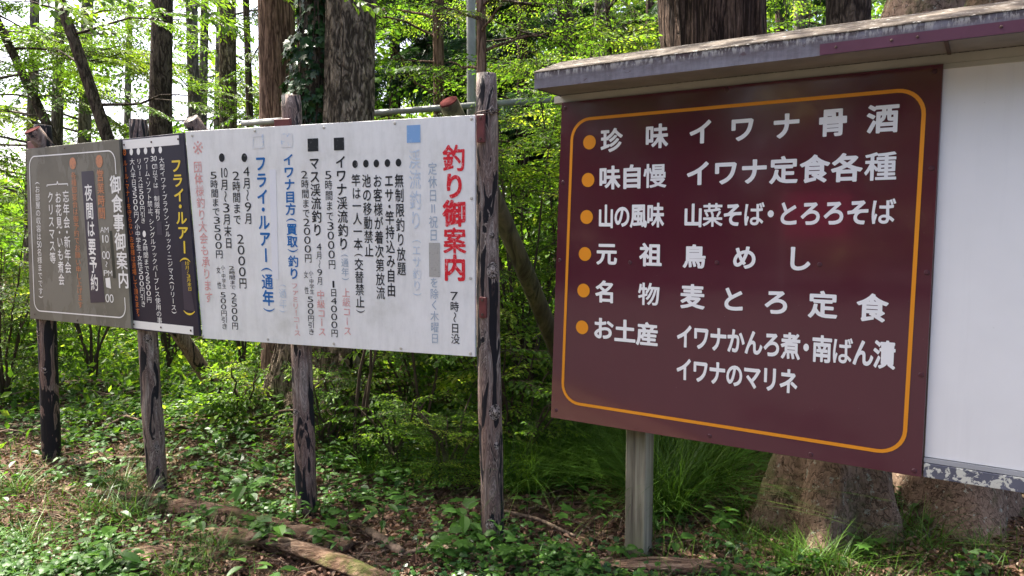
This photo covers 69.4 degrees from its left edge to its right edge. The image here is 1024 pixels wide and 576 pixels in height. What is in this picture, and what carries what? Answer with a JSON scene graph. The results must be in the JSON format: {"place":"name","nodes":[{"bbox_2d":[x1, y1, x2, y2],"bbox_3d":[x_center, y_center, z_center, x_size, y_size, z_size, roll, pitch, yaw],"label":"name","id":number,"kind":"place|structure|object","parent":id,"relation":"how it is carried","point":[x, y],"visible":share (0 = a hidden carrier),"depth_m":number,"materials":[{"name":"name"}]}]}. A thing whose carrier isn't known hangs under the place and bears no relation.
{"place":"outdoors","nodes":[
{"label":"outdoors","id":0,"kind":"place"},
{"bbox_2d":[0,0,880,225],"label":"sky","id":1,"kind":"structure","parent":0,"point":[109,111],"materials":[{"name":"white"}]},
{"bbox_2d":[0,233,1023,575],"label":"ground","id":2,"kind":"structure","parent":0,"point":[244,551],"depth_m":4.41,"materials":[{"name":"plant"}]},
{"bbox_2d":[0,214,84,405],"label":"leafy shrub","id":3,"kind":"object","parent":2,"relation":"on","point":[5,345],"visible":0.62,"depth_m":7.05,"materials":[{"name":"green plant"}]},
{"bbox_2d":[0,453,89,496],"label":"grass tuft","id":4,"kind":"object","parent":2,"relation":"on","point":[19,488],"visible":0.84,"depth_m":4.73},
{"bbox_2d":[34,124,60,461],"bbox_3d":[-3.317,0.179,5.270,0.262,2.638,0.134,3,6,34],"label":"log post","id":5,"kind":"object","parent":2,"relation":"on","point":[47,342],"visible":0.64,"depth_m":5.29,"materials":[{"name":"brown wood"}]},
{"bbox_2d":[25,139,133,328],"bbox_3d":[-2.898,-0.352,4.896,1.174,1.188,0.019,3,6,30],"label":"meal board","id":6,"kind":"object","parent":5,"relation":"attached to","point":[79,269],"visible":1,"depth_m":4.86,"materials":[{"name":"wood"}]},
{"bbox_2d":[0,501,102,557],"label":"grass tuft","id":7,"kind":"object","parent":2,"relation":"on","point":[31,536],"visible":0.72,"depth_m":3.94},
{"bbox_2d":[1,280,105,367],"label":"leafy shrub","id":8,"kind":"object","parent":2,"relation":"on","point":[24,343],"visible":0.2,"depth_m":9.11,"materials":[{"name":"green plant"}]},
{"bbox_2d":[0,160,109,378],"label":"leafy shrub","id":9,"kind":"object","parent":2,"relation":"on","point":[89,356],"visible":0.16,"depth_m":7.84,"materials":[{"name":"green plant"}]},
{"bbox_2d":[0,0,124,305],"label":"broadleaf tree","id":10,"kind":"object","parent":2,"relation":"on","point":[32,21],"visible":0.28,"depth_m":15.33,"materials":[{"name":"green plant"}]},
{"bbox_2d":[0,0,127,149],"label":"broadleaf tree","id":11,"kind":"object","parent":2,"relation":"on","point":[84,119],"visible":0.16,"depth_m":16.56,"materials":[{"name":"green plant"}]},
{"bbox_2d":[4,464,162,535],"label":"grass tuft","id":12,"kind":"object","parent":2,"relation":"on","point":[88,508],"visible":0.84,"depth_m":4.38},
{"bbox_2d":[0,0,198,332],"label":"leaning tree","id":13,"kind":"object","parent":2,"relation":"on","point":[43,115],"visible":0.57,"depth_m":11.79,"materials":[{"name":"green plant"}]},
{"bbox_2d":[0,16,211,193],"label":"broadleaf tree","id":14,"kind":"object","parent":2,"relation":"on","point":[47,89],"visible":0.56,"depth_m":12.07,"materials":[{"name":"green plant"}]},
{"bbox_2d":[0,0,218,201],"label":"broadleaf tree","id":15,"kind":"object","parent":2,"relation":"on","point":[57,120],"visible":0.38,"depth_m":13.19,"materials":[{"name":"green plant"}]},
{"bbox_2d":[18,449,209,495],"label":"grass tuft","id":16,"kind":"object","parent":2,"relation":"on","point":[104,486],"visible":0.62,"depth_m":4.73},
{"bbox_2d":[92,544,140,573],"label":"weed seedling","id":17,"kind":"object","parent":2,"relation":"on","point":[105,563],"visible":0.97,"depth_m":3.54,"materials":[{"name":"green plant"}]},
{"bbox_2d":[25,126,229,401],"bbox_3d":[-2.846,0.066,5.819,0.141,2.466,1.713,3,6,29],"label":"brace pole","id":18,"kind":"object","parent":2,"relation":"on","point":[37,137],"visible":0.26,"depth_m":6.08,"materials":[{"name":"brown wood"}]},
{"bbox_2d":[0,0,257,354],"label":"leaning tree","id":19,"kind":"object","parent":2,"relation":"on","point":[83,68],"visible":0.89,"depth_m":9.33,"materials":[{"name":"green plant"}]},
{"bbox_2d":[0,103,258,284],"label":"distant woods","id":20,"kind":"object","parent":2,"relation":"on","point":[9,246],"visible":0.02,"depth_m":22.30,"materials":[{"name":"green plant"}]},
{"bbox_2d":[17,0,252,153],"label":"broadleaf tree","id":21,"kind":"object","parent":2,"relation":"on","point":[128,93],"visible":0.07,"depth_m":20.62,"materials":[{"name":"green plant"}]},
{"bbox_2d":[54,466,217,532],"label":"grass tuft","id":22,"kind":"object","parent":2,"relation":"on","point":[136,509],"visible":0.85,"depth_m":4.35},
{"bbox_2d":[0,352,292,442],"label":"brushwood","id":23,"kind":"object","parent":2,"relation":"on","point":[127,415],"visible":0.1,"depth_m":6.25,"materials":[{"name":"plant"}]},
{"bbox_2d":[129,118,167,491],"bbox_3d":[-2.319,0.242,4.725,0.180,2.600,0.134,2,5,26],"label":"log post","id":24,"kind":"object","parent":2,"relation":"on","point":[152,412],"visible":0.52,"depth_m":4.72,"materials":[{"name":"brown wood"}]},
{"bbox_2d":[121,133,201,335],"bbox_3d":[-2.141,-0.320,4.487,0.697,1.195,0.021,3,6,30],"label":"rule board","id":25,"kind":"object","parent":24,"relation":"attached to","point":[163,276],"visible":1,"depth_m":4.47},
{"bbox_2d":[48,0,258,279],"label":"broadleaf tree","id":26,"kind":"object","parent":2,"relation":"on","point":[193,61],"visible":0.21,"depth_m":14.96,"materials":[{"name":"green plant"}]},
{"bbox_2d":[0,448,319,575],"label":"clover weeds","id":27,"kind":"object","parent":2,"relation":"on","point":[81,515],"visible":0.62,"depth_m":3.92,"materials":[{"name":"green plant"}]},
{"bbox_2d":[149,0,172,135],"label":"broadleaf tree","id":28,"kind":"object","parent":2,"relation":"on","point":[161,58],"visible":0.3,"depth_m":10.66,"materials":[{"name":"brown plant"}]},
{"bbox_2d":[0,329,322,458],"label":"sunlit weeds","id":29,"kind":"object","parent":2,"relation":"on","point":[95,415],"visible":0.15,"depth_m":6.11,"materials":[{"name":"green plant"}]},
{"bbox_2d":[93,313,233,362],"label":"leafy shrub","id":30,"kind":"object","parent":2,"relation":"on","point":[196,340],"visible":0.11,"depth_m":9.61,"materials":[{"name":"green plant"}]},
{"bbox_2d":[112,538,228,563],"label":"bark slab","id":31,"kind":"structure","parent":2,"relation":"on","point":[150,548],"depth_m":3.77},
{"bbox_2d":[91,6,258,171],"bbox_3d":[-8.071,-4.511,19.573,5.536,9.439,5.117,0,5,0],"label":"broadleaf tree","id":32,"kind":"object","parent":2,"relation":"on","point":[216,121],"visible":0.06,"depth_m":19.48,"materials":[{"name":"plant"}]},
{"bbox_2d":[103,1,297,158],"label":"broadleaf tree","id":33,"kind":"object","parent":2,"relation":"on","point":[203,71],"visible":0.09,"depth_m":16.08,"materials":[{"name":"green plant"}]},
{"bbox_2d":[22,0,384,46],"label":"overhanging tree","id":34,"kind":"object","parent":2,"relation":"on","point":[81,19],"visible":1,"depth_m":3.04,"materials":[{"name":"green plant"}]},
{"bbox_2d":[57,486,354,553],"bbox_3d":[-1.846,1.309,4.332,2.284,0.153,0.202,2,5,24],"label":"rotten log","id":35,"kind":"object","parent":2,"relation":"on","point":[297,528],"visible":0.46,"depth_m":4.24,"materials":[{"name":"wood"}]},
{"bbox_2d":[120,506,304,567],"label":"grass tuft","id":36,"kind":"object","parent":2,"relation":"on","point":[212,540],"visible":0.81,"depth_m":3.79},
{"bbox_2d":[133,0,296,147],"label":"slender tree","id":37,"kind":"object","parent":2,"relation":"on","point":[247,59],"visible":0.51,"depth_m":11.88,"materials":[{"name":"green plant"}]},
{"bbox_2d":[219,0,236,128],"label":"broadleaf tree","id":38,"kind":"object","parent":2,"relation":"on","point":[227,60],"visible":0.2,"depth_m":11.65,"materials":[{"name":"brown plant"}]},
{"bbox_2d":[177,360,284,441],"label":"leafy shrub","id":39,"kind":"object","parent":2,"relation":"on","point":[241,398],"visible":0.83,"depth_m":5.88,"materials":[{"name":"green plant"}]},
{"bbox_2d":[0,266,556,522],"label":"woods undergrowth","id":40,"kind":"object","parent":2,"relation":"on","point":[217,360],"visible":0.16,"depth_m":7.76,"materials":[{"name":"green plant"}]},
{"bbox_2d":[1,146,557,366],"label":"woods undergrowth","id":41,"kind":"object","parent":2,"relation":"on","point":[548,224],"depth_m":11.52,"materials":[{"name":"green plant"}]},
{"bbox_2d":[183,115,379,405],"bbox_3d":[-1.437,0.114,5.335,0.132,2.458,1.938,3,6,31],"label":"brace pole","id":42,"kind":"object","parent":2,"relation":"on","point":[194,123],"visible":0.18,"depth_m":5.57,"materials":[{"name":"brown wood"}]},
{"bbox_2d":[181,527,391,575],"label":"rotten log","id":43,"kind":"object","parent":2,"relation":"on","point":[332,560],"visible":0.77,"depth_m":3.69,"materials":[{"name":"wood"}]},
{"bbox_2d":[282,94,317,516],"bbox_3d":[-1.204,0.255,4.220,0.157,2.660,0.127,4,6,41],"label":"log post","id":44,"kind":"object","parent":2,"relation":"on","point":[303,423],"visible":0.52,"depth_m":4.22,"materials":[{"name":"brown wood"}]},
{"bbox_2d":[185,115,475,356],"bbox_3d":[-1.038,-0.280,4.034,1.832,1.210,0.022,2,5,20],"label":"notice board","id":45,"kind":"object","parent":44,"relation":"attached to","point":[358,235],"visible":1,"depth_m":3.98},
{"bbox_2d":[198,0,412,380],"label":"broadleaf tree","id":46,"kind":"object","parent":2,"relation":"on","point":[276,24],"visible":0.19,"depth_m":7.29,"materials":[{"name":"brown plant"}]},
{"bbox_2d":[249,0,376,430],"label":"twin trunk tree","id":47,"kind":"object","parent":2,"relation":"on","point":[349,68],"visible":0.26,"depth_m":5.84,"materials":[{"name":"brown plant"}]},
{"bbox_2d":[279,0,325,124],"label":"ivy vine","id":48,"kind":"object","parent":47,"relation":"attached to","point":[306,55],"visible":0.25,"depth_m":5.96,"materials":[{"name":"green plant"}]},
{"bbox_2d":[269,368,401,453],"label":"leafy shrub","id":49,"kind":"object","parent":2,"relation":"on","point":[321,434],"visible":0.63,"depth_m":5.35,"materials":[{"name":"green plant"}]},
{"bbox_2d":[274,346,415,447],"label":"leafy shrub","id":50,"kind":"object","parent":2,"relation":"on","point":[328,391],"visible":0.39,"depth_m":5.50,"materials":[{"name":"green plant"}]},
{"bbox_2d":[275,428,448,477],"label":"grass tuft","id":51,"kind":"object","parent":2,"relation":"on","point":[363,462],"visible":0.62,"depth_m":4.97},
{"bbox_2d":[353,114,407,466],"bbox_3d":[-0.758,0.048,5.216,0.945,2.403,1.179,0,5,0],"label":"pole","id":52,"kind":"object","parent":2,"relation":"on","point":[366,396],"visible":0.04,"depth_m":5.07,"materials":[{"name":"brown wood"}]},
{"bbox_2d":[358,495,408,532],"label":"weed seedling","id":53,"kind":"object","parent":2,"relation":"on","point":[396,508],"visible":0.99,"depth_m":3.88,"materials":[{"name":"green plant"}]},
{"bbox_2d":[365,527,405,554],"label":"fallen branch","id":54,"kind":"object","parent":2,"relation":"on","point":[392,545],"visible":0.85,"depth_m":3.83,"materials":[{"name":"brown wood"}]},
{"bbox_2d":[331,394,440,486],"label":"leafy shrub","id":55,"kind":"object","parent":2,"relation":"on","point":[392,449],"visible":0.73,"depth_m":4.93,"materials":[{"name":"green plant"}]},
{"bbox_2d":[314,349,476,448],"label":"leafy shrub","id":56,"kind":"object","parent":2,"relation":"on","point":[420,365],"visible":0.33,"depth_m":5.72,"materials":[{"name":"green plant"}]},
{"bbox_2d":[295,0,513,120],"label":"slender tree","id":57,"kind":"object","parent":2,"relation":"on","point":[438,50],"visible":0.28,"depth_m":8.25,"materials":[{"name":"green plant"}]},
{"bbox_2d":[380,391,480,489],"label":"leafy shrub","id":58,"kind":"object","parent":2,"relation":"on","point":[431,430],"visible":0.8,"depth_m":4.75,"materials":[{"name":"green plant"}]},
{"bbox_2d":[375,0,492,119],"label":"conifer tree","id":59,"kind":"object","parent":2,"relation":"on","point":[446,33],"visible":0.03,"depth_m":13.59,"materials":[{"name":"green plant"}]},
{"bbox_2d":[433,524,475,548],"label":"weed seedling","id":60,"kind":"object","parent":2,"relation":"on","point":[445,537],"visible":0.91,"depth_m":3.62,"materials":[{"name":"green plant"}]},
{"bbox_2d":[443,502,481,538],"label":"weed seedling","id":61,"kind":"object","parent":2,"relation":"on","point":[464,523],"visible":0.9,"depth_m":3.79,"materials":[{"name":"green plant"}]},
{"bbox_2d":[375,0,554,235],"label":"conifer tree","id":62,"kind":"object","parent":2,"relation":"on","point":[419,46],"visible":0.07,"depth_m":13.44,"materials":[{"name":"green plant"}]},
{"bbox_2d":[466,0,476,368],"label":"pipe pole","id":63,"kind":"object","parent":2,"relation":"on","point":[471,49],"visible":0.1,"depth_m":6.62,"materials":[{"name":"metal"}]},
{"bbox_2d":[329,286,615,452],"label":"shade weeds","id":64,"kind":"object","parent":2,"relation":"on","point":[442,404],"visible":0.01,"depth_m":5.96,"materials":[{"name":"green plant"}]},
{"bbox_2d":[476,72,503,542],"bbox_3d":[-0.111,0.271,3.811,0.155,2.696,0.137,0,5,0],"label":"log post","id":65,"kind":"object","parent":2,"relation":"on","point":[488,354],"visible":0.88,"depth_m":3.75,"materials":[{"name":"brown wood"}]},
{"bbox_2d":[430,303,552,406],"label":"leafy shrub","id":66,"kind":"object","parent":2,"relation":"on","point":[462,365],"visible":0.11,"depth_m":6.47,"materials":[{"name":"green plant"}]},
{"bbox_2d":[428,104,560,419],"bbox_3d":[0.209,-0.186,6.058,1.898,2.611,1.832,0,5,0],"label":"leafy shrub","id":67,"kind":"object","parent":2,"relation":"on","point":[508,322],"visible":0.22,"depth_m":6.00,"materials":[{"name":"green plant"}]},
{"bbox_2d":[414,299,580,469],"bbox_3d":[-0.075,0.658,5.308,1.564,1.342,1.167,2,5,20],"label":"leafy shrub","id":68,"kind":"object","parent":2,"relation":"on","point":[519,353],"visible":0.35,"depth_m":5.22,"materials":[{"name":"green plant"}]},
{"bbox_2d":[315,400,686,526],"bbox_3d":[-0.065,1.027,4.685,2.580,0.532,2.435,1,5,13],"label":"grass tuft","id":69,"kind":"object","parent":2,"relation":"on","point":[529,485],"visible":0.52,"depth_m":4.64,"materials":[{"name":"plant"}]},
{"bbox_2d":[382,0,626,412],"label":"forked sapling","id":70,"kind":"object","parent":2,"relation":"on","point":[480,17],"visible":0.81,"depth_m":5.46,"materials":[{"name":"green plant"}]},
{"bbox_2d":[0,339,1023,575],"bbox_3d":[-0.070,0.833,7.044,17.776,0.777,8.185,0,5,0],"label":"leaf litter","id":71,"kind":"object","parent":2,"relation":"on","point":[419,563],"visible":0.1,"depth_m":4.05,"materials":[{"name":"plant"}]},
{"bbox_2d":[0,348,1023,575],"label":"grass","id":72,"kind":"structure","parent":2,"relation":"on","point":[748,544],"depth_m":3.75,"materials":[{"name":"plant"}]},
{"bbox_2d":[375,0,648,164],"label":"gnarled tree","id":73,"kind":"object","parent":2,"relation":"on","point":[507,25],"visible":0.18,"depth_m":8.66,"materials":[{"name":"green plant"}]},
{"bbox_2d":[0,332,1023,575],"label":"ground weeds","id":74,"kind":"object","parent":2,"relation":"on","point":[552,553],"visible":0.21,"depth_m":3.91,"materials":[{"name":"green plant"}]},
{"bbox_2d":[476,135,557,383],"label":"leafy shrub","id":75,"kind":"object","parent":2,"relation":"on","point":[551,265],"visible":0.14,"depth_m":6.42,"materials":[{"name":"green plant"}]},
{"bbox_2d":[387,0,647,257],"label":"conifer tree","id":76,"kind":"object","parent":2,"relation":"on","point":[456,44],"visible":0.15,"depth_m":12.79,"materials":[{"name":"green plant"}]},
{"bbox_2d":[439,96,595,434],"bbox_3d":[0.168,0.157,4.766,0.140,2.471,1.978,3,6,31],"label":"trunk","id":77,"kind":"object","parent":2,"relation":"on","point":[522,265],"visible":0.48,"depth_m":4.49,"materials":[{"name":"brown wood"}]},
{"bbox_2d":[469,370,590,488],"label":"leafy shrub","id":78,"kind":"object","parent":2,"relation":"on","point":[532,430],"visible":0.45,"depth_m":4.88,"materials":[{"name":"green plant"}]},
{"bbox_2d":[375,396,700,510],"bbox_3d":[0.144,1.028,5.060,2.551,0.510,2.619,3,6,33],"label":"grass tuft","id":79,"kind":"object","parent":2,"relation":"on","point":[541,455],"visible":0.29,"depth_m":4.85,"materials":[{"name":"plant"}]},
{"bbox_2d":[449,0,661,284],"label":"leafy shrub","id":80,"kind":"object","parent":2,"relation":"on","point":[537,130],"visible":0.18,"depth_m":6.36,"materials":[{"name":"green plant"}]},
{"bbox_2d":[394,395,736,499],"bbox_3d":[0.322,1.011,4.965,2.374,0.554,2.241,4,6,37],"label":"grass tuft","id":81,"kind":"object","parent":2,"relation":"on","point":[580,465],"visible":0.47,"depth_m":4.88,"materials":[{"name":"plant"}]},
{"bbox_2d":[486,0,654,137],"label":"broadleaf tree","id":82,"kind":"object","parent":2,"relation":"on","point":[601,6],"visible":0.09,"depth_m":11.47,"materials":[{"name":"green plant"}]},
{"bbox_2d":[486,0,658,141],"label":"slender tree","id":83,"kind":"object","parent":2,"relation":"on","point":[606,35],"visible":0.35,"depth_m":7.58,"materials":[{"name":"green plant"}]},
{"bbox_2d":[373,511,787,575],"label":"ground ivy","id":84,"kind":"object","parent":2,"relation":"on","point":[659,540],"visible":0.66,"depth_m":3.54,"materials":[{"name":"green plant"}]},
{"bbox_2d":[523,0,659,225],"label":"leafy shrub","id":85,"kind":"object","parent":2,"relation":"on","point":[558,115],"visible":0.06,"depth_m":7.05,"materials":[{"name":"green plant"}]},
{"bbox_2d":[542,0,659,132],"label":"conifer tree","id":86,"kind":"object","parent":2,"relation":"on","point":[651,6],"visible":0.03,"depth_m":16.18,"materials":[{"name":"green plant"}]},
{"bbox_2d":[454,407,757,476],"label":"grass tuft","id":87,"kind":"object","parent":2,"relation":"on","point":[588,441],"visible":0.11,"depth_m":5.16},
{"bbox_2d":[503,399,767,491],"bbox_3d":[1.039,0.948,4.875,2.647,0.599,2.578,-3,6,-33],"label":"grass tuft","id":88,"kind":"object","parent":2,"relation":"on","point":[662,447],"visible":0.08,"depth_m":4.80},
{"bbox_2d":[507,428,768,519],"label":"grass tuft","id":89,"kind":"object","parent":2,"relation":"on","point":[616,477],"visible":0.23,"depth_m":4.61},
{"bbox_2d":[625,430,653,556],"bbox_3d":[0.631,0.833,3.657,0.105,1.640,0.105,3,6,33],"label":"timber post","id":90,"kind":"object","parent":2,"relation":"on","point":[639,474],"visible":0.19,"depth_m":3.63,"materials":[{"name":"wood"}]},
{"bbox_2d":[533,0,1023,492],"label":"menu board","id":91,"kind":"object","parent":90,"relation":"attached to","point":[807,243],"visible":1,"depth_m":3.00,"materials":[{"name":"brown plastic"}]},
{"bbox_2d":[377,0,964,236],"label":"distant woods","id":92,"kind":"object","parent":2,"relation":"on","point":[617,4],"depth_m":22.52,"materials":[{"name":"green plant"}]},
{"bbox_2d":[580,556,777,575],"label":"rotten log","id":93,"kind":"object","parent":2,"relation":"on","point":[685,565],"visible":0.6,"depth_m":3.48,"materials":[{"name":"wood"}]},
{"bbox_2d":[468,398,915,561],"bbox_3d":[0.854,0.964,4.372,2.842,0.653,2.917,4,6,41],"label":"grass tuft","id":94,"kind":"object","parent":2,"relation":"on","point":[659,501],"visible":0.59,"depth_m":4.26,"materials":[{"name":"plant"}]},
{"bbox_2d":[657,0,766,47],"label":"cedar tree","id":95,"kind":"object","parent":2,"relation":"on","point":[683,22],"visible":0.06,"depth_m":5.69,"materials":[{"name":"brown plant"}]},
{"bbox_2d":[534,420,901,510],"bbox_3d":[1.168,0.974,4.608,2.641,0.559,2.492,-2,5,-25],"label":"grass tuft","id":96,"kind":"object","parent":2,"relation":"on","point":[726,466],"visible":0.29,"depth_m":4.61,"materials":[{"name":"plant"}]},
{"bbox_2d":[766,0,825,32],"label":"leafy shrub","id":97,"kind":"object","parent":2,"relation":"on","point":[783,26],"visible":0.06,"depth_m":7.18,"materials":[{"name":"green plant"}]},
{"bbox_2d":[766,0,825,33],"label":"conifer tree","id":98,"kind":"object","parent":2,"relation":"on","point":[815,2],"visible":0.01,"depth_m":13.74,"materials":[{"name":"green plant"}]},
{"bbox_2d":[720,512,883,575],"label":"grass tuft","id":99,"kind":"object","parent":2,"relation":"on","point":[803,560],"visible":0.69,"depth_m":3.57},
{"bbox_2d":[636,447,998,575],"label":"weeds","id":100,"kind":"object","parent":2,"relation":"on","point":[977,571],"visible":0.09,"depth_m":3.41,"materials":[{"name":"green plant"}]},
{"bbox_2d":[774,0,885,29],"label":"broadleaf tree","id":101,"kind":"object","parent":2,"relation":"on","point":[800,16],"depth_m":10.64,"materials":[{"name":"green plant"}]},
{"bbox_2d":[826,0,871,25],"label":"broadleaf tree","id":102,"kind":"object","parent":2,"relation":"on","point":[842,11],"visible":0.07,"depth_m":5.32,"materials":[{"name":"brown plant"}]},
{"bbox_2d":[748,510,957,575],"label":"grass tuft","id":103,"kind":"object","parent":2,"relation":"on","point":[838,560],"visible":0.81,"depth_m":3.54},
{"bbox_2d":[743,0,965,565],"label":"broadleaf tree","id":104,"kind":"object","parent":2,"relation":"on","point":[838,479],"visible":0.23,"depth_m":3.76,"materials":[{"name":"brown plant"}]},
{"bbox_2d":[862,496,1015,558],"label":"grass tuft","id":105,"kind":"object","parent":2,"relation":"on","point":[928,537],"visible":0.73,"depth_m":3.66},
{"bbox_2d":[882,486,1021,547],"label":"grass tuft","id":106,"kind":"object","parent":2,"relation":"on","point":[910,514],"visible":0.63,"depth_m":3.81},
{"bbox_2d":[892,0,1023,545],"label":"broadleaf tree","id":107,"kind":"object","parent":2,"relation":"on","point":[1000,504],"visible":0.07,"depth_m":3.89,"materials":[{"name":"brown plant"}]},
{"bbox_3d":[-2.027,-0.180,7.161,0.060,2.799,0.060,0,5,0],"label":"pipe post","id":108,"kind":"object","parent":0,"visible":0},
{"bbox_2d":[241,96,553,125],"bbox_3d":[-1.091,-1.617,6.787,3.283,0.132,0.056,2,5,18],"label":"pipe rail","id":109,"kind":"object","parent":108,"relation":"attached to","point":[435,108],"visible":0.44,"depth_m":6.68,"materials":[{"name":"metal"}]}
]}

